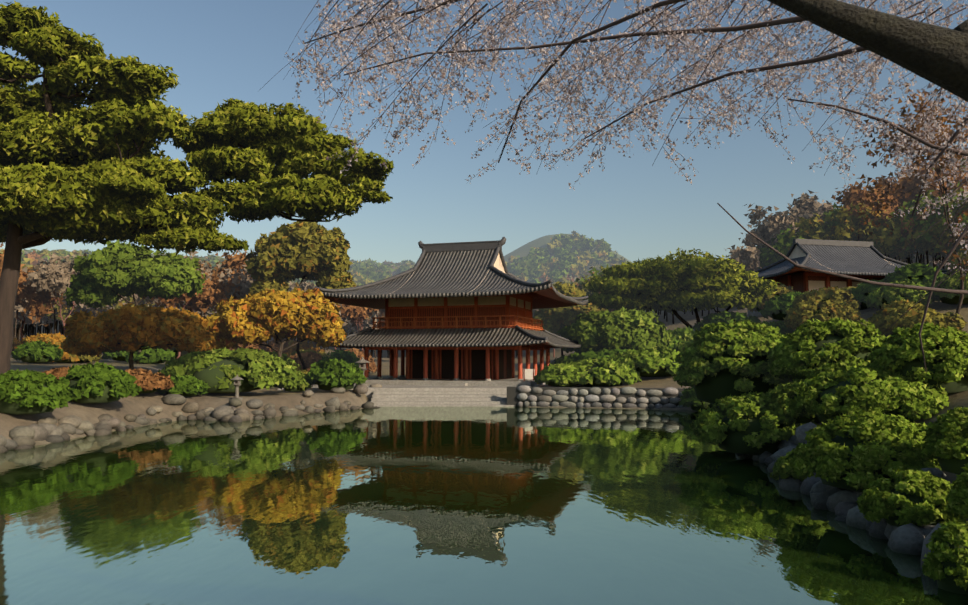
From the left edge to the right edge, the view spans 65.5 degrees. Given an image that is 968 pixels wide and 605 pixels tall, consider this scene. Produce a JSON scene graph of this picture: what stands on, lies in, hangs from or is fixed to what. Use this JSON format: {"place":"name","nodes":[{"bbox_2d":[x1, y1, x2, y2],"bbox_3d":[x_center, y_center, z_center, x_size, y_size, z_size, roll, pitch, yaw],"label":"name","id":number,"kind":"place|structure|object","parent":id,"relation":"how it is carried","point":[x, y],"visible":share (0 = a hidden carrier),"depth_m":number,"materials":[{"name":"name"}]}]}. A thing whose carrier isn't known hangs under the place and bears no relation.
{"place":"outdoors","nodes":[
{"label":"outdoors","id":0,"kind":"place"},
{"bbox_2d":[22,98,393,248],"bbox_3d":[-12.871,-5.966,34.804,17.521,7.160,5.420,0,-4,-2],"label":"pine","id":1,"kind":"object","parent":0,"point":[292,144],"depth_m":33.88,"materials":[{"name":"green plant"}]},
{"bbox_2d":[0,407,967,604],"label":"pond water","id":2,"kind":"structure","parent":0,"point":[480,506],"depth_m":15.43,"materials":[{"name":"green liquid"}]},
{"bbox_2d":[0,156,967,357],"bbox_3d":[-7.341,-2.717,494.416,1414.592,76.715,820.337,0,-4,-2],"label":"forest hill","id":3,"kind":"structure","parent":0,"point":[537,264],"depth_m":107.01,"materials":[{"name":"green plant"}]},
{"bbox_2d":[0,234,967,524],"bbox_3d":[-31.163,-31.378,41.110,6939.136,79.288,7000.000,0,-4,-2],"label":"terrain","id":4,"kind":"structure","parent":0,"point":[120,408],"depth_m":46.09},
{"bbox_2d":[14,300,24,339],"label":"tree trunk","id":5,"kind":"object","parent":4,"relation":"on","point":[22,324],"visible":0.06,"depth_m":72.32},
{"bbox_2d":[0,243,64,326],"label":"tree","id":6,"kind":"object","parent":4,"relation":"on","point":[34,306],"visible":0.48,"depth_m":69.03,"materials":[{"name":"brown plant"}]},
{"bbox_2d":[21,250,87,302],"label":"tree","id":7,"kind":"object","parent":4,"relation":"on","point":[57,275],"visible":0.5,"depth_m":67.04,"materials":[{"name":"plant"}]},
{"bbox_2d":[47,281,75,336],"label":"tree trunk","id":8,"kind":"object","parent":4,"relation":"on","point":[63,321],"visible":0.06,"depth_m":68.56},
{"bbox_2d":[0,1,249,373],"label":"pine","id":9,"kind":"object","parent":4,"relation":"on","point":[58,199],"depth_m":32.77,"materials":[{"name":"green plant"}]},
{"bbox_2d":[64,239,205,363],"bbox_3d":[-27.317,0.027,59.302,10.944,9.907,6.313,0,-4,-2],"label":"green tree","id":10,"kind":"object","parent":4,"relation":"on","point":[104,272],"depth_m":58.02,"materials":[{"name":"green plant"}]},
{"bbox_2d":[60,303,216,369],"bbox_3d":[-21.049,2.344,46.322,9.235,4.598,5.598,0,-4,-2],"label":"autumn tree","id":11,"kind":"object","parent":4,"relation":"on","point":[108,330],"depth_m":44.95,"materials":[{"name":"brown plant"}]},
{"bbox_2d":[143,255,229,316],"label":"tree","id":12,"kind":"object","parent":4,"relation":"on","point":[214,294],"visible":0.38,"depth_m":68.00,"materials":[{"name":"plant"}]},
{"bbox_2d":[164,296,210,358],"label":"tree","id":13,"kind":"object","parent":4,"relation":"on","point":[179,354],"visible":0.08,"depth_m":66.98,"materials":[{"name":"brown plant"}]},
{"bbox_2d":[0,383,381,452],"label":"bank rocks","id":14,"kind":"structure","parent":4,"relation":"on","point":[47,429],"depth_m":37.94,"materials":[{"name":"grey stone"}]},
{"bbox_2d":[135,251,255,308],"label":"tree","id":15,"kind":"object","parent":4,"relation":"on","point":[244,288],"visible":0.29,"depth_m":71.13,"materials":[{"name":"plant"}]},
{"bbox_2d":[182,281,245,350],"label":"tree","id":16,"kind":"object","parent":4,"relation":"on","point":[206,304],"visible":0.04,"depth_m":71.10,"materials":[{"name":"brown plant"}]},
{"bbox_2d":[209,250,257,295],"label":"tree","id":17,"kind":"object","parent":4,"relation":"on","point":[237,261],"visible":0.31,"depth_m":73.44,"materials":[{"name":"plant"}]},
{"bbox_2d":[231,375,243,399],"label":"stone lantern","id":18,"kind":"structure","parent":4,"relation":"on","point":[237,381],"depth_m":40.74,"materials":[{"name":"grey stone"}]},
{"bbox_2d":[204,287,346,387],"bbox_3d":[-14.818,2.534,52.695,10.516,7.359,6.896,0,-4,-2],"label":"autumn tree","id":19,"kind":"object","parent":4,"relation":"on","point":[234,323],"depth_m":51.08,"materials":[{"name":"yellow plant"}]},
{"bbox_2d":[244,221,356,369],"bbox_3d":[-16.077,-0.134,65.992,10.033,14.421,6.709,0,-4,-2],"label":"autumn tree","id":20,"kind":"object","parent":4,"relation":"on","point":[307,248],"depth_m":64.31,"materials":[{"name":"plant"}]},
{"bbox_2d":[307,302,347,350],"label":"tree","id":21,"kind":"object","parent":4,"relation":"on","point":[343,324],"depth_m":84.18,"materials":[{"name":"plant"}]},
{"bbox_2d":[347,315,363,350],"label":"tree","id":22,"kind":"object","parent":4,"relation":"on","point":[359,326],"visible":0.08,"depth_m":85.54,"materials":[{"name":"brown plant"}]},
{"bbox_2d":[338,304,378,326],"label":"tree","id":23,"kind":"object","parent":4,"relation":"on","point":[357,313],"visible":0.54,"depth_m":83.84,"materials":[{"name":"plant"}]},
{"bbox_2d":[378,309,384,326],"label":"tree","id":24,"kind":"object","parent":4,"relation":"on","point":[382,312],"visible":0.04,"depth_m":95.72,"materials":[{"name":"brown plant"}]},
{"bbox_2d":[278,384,608,406],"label":"terrace steps","id":25,"kind":"structure","parent":4,"relation":"on","point":[430,396],"depth_m":50.92,"materials":[{"name":"stone"}]},
{"bbox_2d":[355,357,369,385],"bbox_3d":[-8.851,5.028,54.839,1.150,2.138,0.996,0,-4,-2],"label":"stone lantern","id":26,"kind":"object","parent":25,"relation":"on","point":[362,362],"visible":0.6,"depth_m":54.64,"materials":[{"name":"grey stone"}]},
{"bbox_2d":[355,292,549,386],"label":"pavilion","id":27,"kind":"structure","parent":25,"relation":"on","point":[460,366],"depth_m":59.07,"materials":[{"name":"red paint"}]},
{"bbox_2d":[314,237,587,342],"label":"pavilion ridges","id":28,"kind":"object","parent":27,"relation":"on","point":[497,245],"visible":0.73,"depth_m":61.66,"materials":[{"name":"tile"}]},
{"bbox_2d":[322,249,587,308],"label":"pavilion roof","id":29,"kind":"structure","parent":27,"relation":"on","point":[468,273],"depth_m":58.94,"materials":[{"name":"grey tile"}]},
{"bbox_2d":[330,328,580,347],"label":"lower roof","id":30,"kind":"structure","parent":27,"relation":"attached to","point":[471,337],"depth_m":56.45,"materials":[{"name":"grey tile"}]},
{"bbox_2d":[0,246,967,590],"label":"shrub leaves","id":31,"kind":"object","parent":4,"relation":"on","point":[864,418],"visible":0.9,"depth_m":24.48,"materials":[{"name":"green plant"}]},
{"bbox_2d":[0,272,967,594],"bbox_3d":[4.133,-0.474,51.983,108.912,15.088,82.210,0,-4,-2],"label":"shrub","id":32,"kind":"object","parent":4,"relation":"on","point":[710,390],"visible":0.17,"depth_m":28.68,"materials":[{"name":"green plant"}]},
{"bbox_2d":[523,369,534,380],"bbox_3d":[3.348,5.581,56.202,0.850,1.225,0.080,0,-4,-2],"label":"sign board","id":33,"kind":"object","parent":4,"relation":"on","point":[528,373],"visible":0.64,"depth_m":56.19,"materials":[{"name":"paint"}]},
{"bbox_2d":[532,281,607,354],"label":"olive tree","id":34,"kind":"object","parent":4,"relation":"on","point":[556,320],"depth_m":90.38,"materials":[{"name":"green plant"}]},
{"bbox_2d":[507,387,687,406],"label":"retaining wall","id":35,"kind":"structure","parent":4,"relation":"on","point":[513,393],"depth_m":48.37,"materials":[{"name":"grey stone"}]},
{"bbox_2d":[517,385,685,408],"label":"retaining wall stones","id":36,"kind":"object","parent":35,"relation":"attached to","point":[546,398],"visible":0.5,"depth_m":47.86,"materials":[{"name":"grey stone"}]},
{"bbox_2d":[556,307,674,352],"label":"round tree","id":37,"kind":"object","parent":4,"relation":"on","point":[624,328],"depth_m":65.56,"materials":[{"name":"green plant"}]},
{"bbox_2d":[581,247,782,327],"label":"pine","id":38,"kind":"object","parent":4,"relation":"on","point":[709,281],"depth_m":76.59,"materials":[{"name":"green plant"}]},
{"bbox_2d":[725,242,761,270],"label":"tree","id":39,"kind":"object","parent":4,"relation":"on","point":[748,257],"visible":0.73,"depth_m":105.57,"materials":[{"name":"plant"}]},
{"bbox_2d":[738,203,798,250],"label":"tree","id":40,"kind":"object","parent":4,"relation":"on","point":[775,223],"visible":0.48,"depth_m":110.98,"materials":[{"name":"beige plant"}]},
{"bbox_2d":[783,190,839,228],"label":"tree","id":41,"kind":"object","parent":4,"relation":"on","point":[807,207],"visible":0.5,"depth_m":117.82,"materials":[{"name":"beige plant"}]},
{"bbox_2d":[747,272,884,316],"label":"tea house","id":42,"kind":"structure","parent":4,"relation":"on","point":[805,281],"depth_m":84.94,"materials":[{"name":"red paint"}]},
{"bbox_2d":[718,406,946,568],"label":"bank rocks","id":43,"kind":"structure","parent":4,"relation":"on","point":[909,538],"depth_m":15.76,"materials":[{"name":"grey stone"}]},
{"bbox_2d":[754,244,949,278],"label":"roof","id":44,"kind":"structure","parent":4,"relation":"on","point":[849,260],"depth_m":87.13,"materials":[{"name":"grey tile"}]},
{"bbox_2d":[753,239,946,273],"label":"tea house ridges","id":45,"kind":"object","parent":44,"relation":"on","point":[797,242],"visible":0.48,"depth_m":89.42,"materials":[{"name":"grey tile"}]},
{"bbox_2d":[831,174,900,227],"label":"tree","id":46,"kind":"object","parent":4,"relation":"on","point":[854,195],"visible":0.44,"depth_m":101.86,"materials":[{"name":"plant"}]},
{"bbox_2d":[846,82,967,280],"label":"tree","id":47,"kind":"object","parent":4,"relation":"on","point":[929,154],"visible":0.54,"depth_m":61.44,"materials":[{"name":"plant"}]},
{"bbox_2d":[872,159,947,200],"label":"tree","id":48,"kind":"object","parent":4,"relation":"on","point":[885,179],"visible":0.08,"depth_m":113.27,"materials":[{"name":"plant"}]},
{"bbox_2d":[867,299,967,336],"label":"yellow tree","id":49,"kind":"object","parent":4,"relation":"on","point":[884,318],"visible":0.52,"depth_m":55.82,"materials":[{"name":"plant"}]},
{"bbox_2d":[879,144,967,212],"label":"tree","id":50,"kind":"object","parent":4,"relation":"on","point":[914,182],"visible":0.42,"depth_m":105.91,"materials":[{"name":"brown plant"}]},
{"bbox_2d":[0,0,967,262],"label":"sky","id":51,"kind":"structure","parent":0,"point":[218,50],"materials":[{"name":"blue"}]},
{"bbox_2d":[265,0,967,371],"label":"cherry tree","id":52,"kind":"object","parent":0,"point":[741,45],"depth_m":6.85,"materials":[{"name":"pink plant"}]},
{"bbox_2d":[873,112,967,314],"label":"bare tree wood","id":53,"kind":"object","parent":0,"point":[958,309],"visible":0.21,"depth_m":61.03,"materials":[{"name":"brown wood"}]}
]}

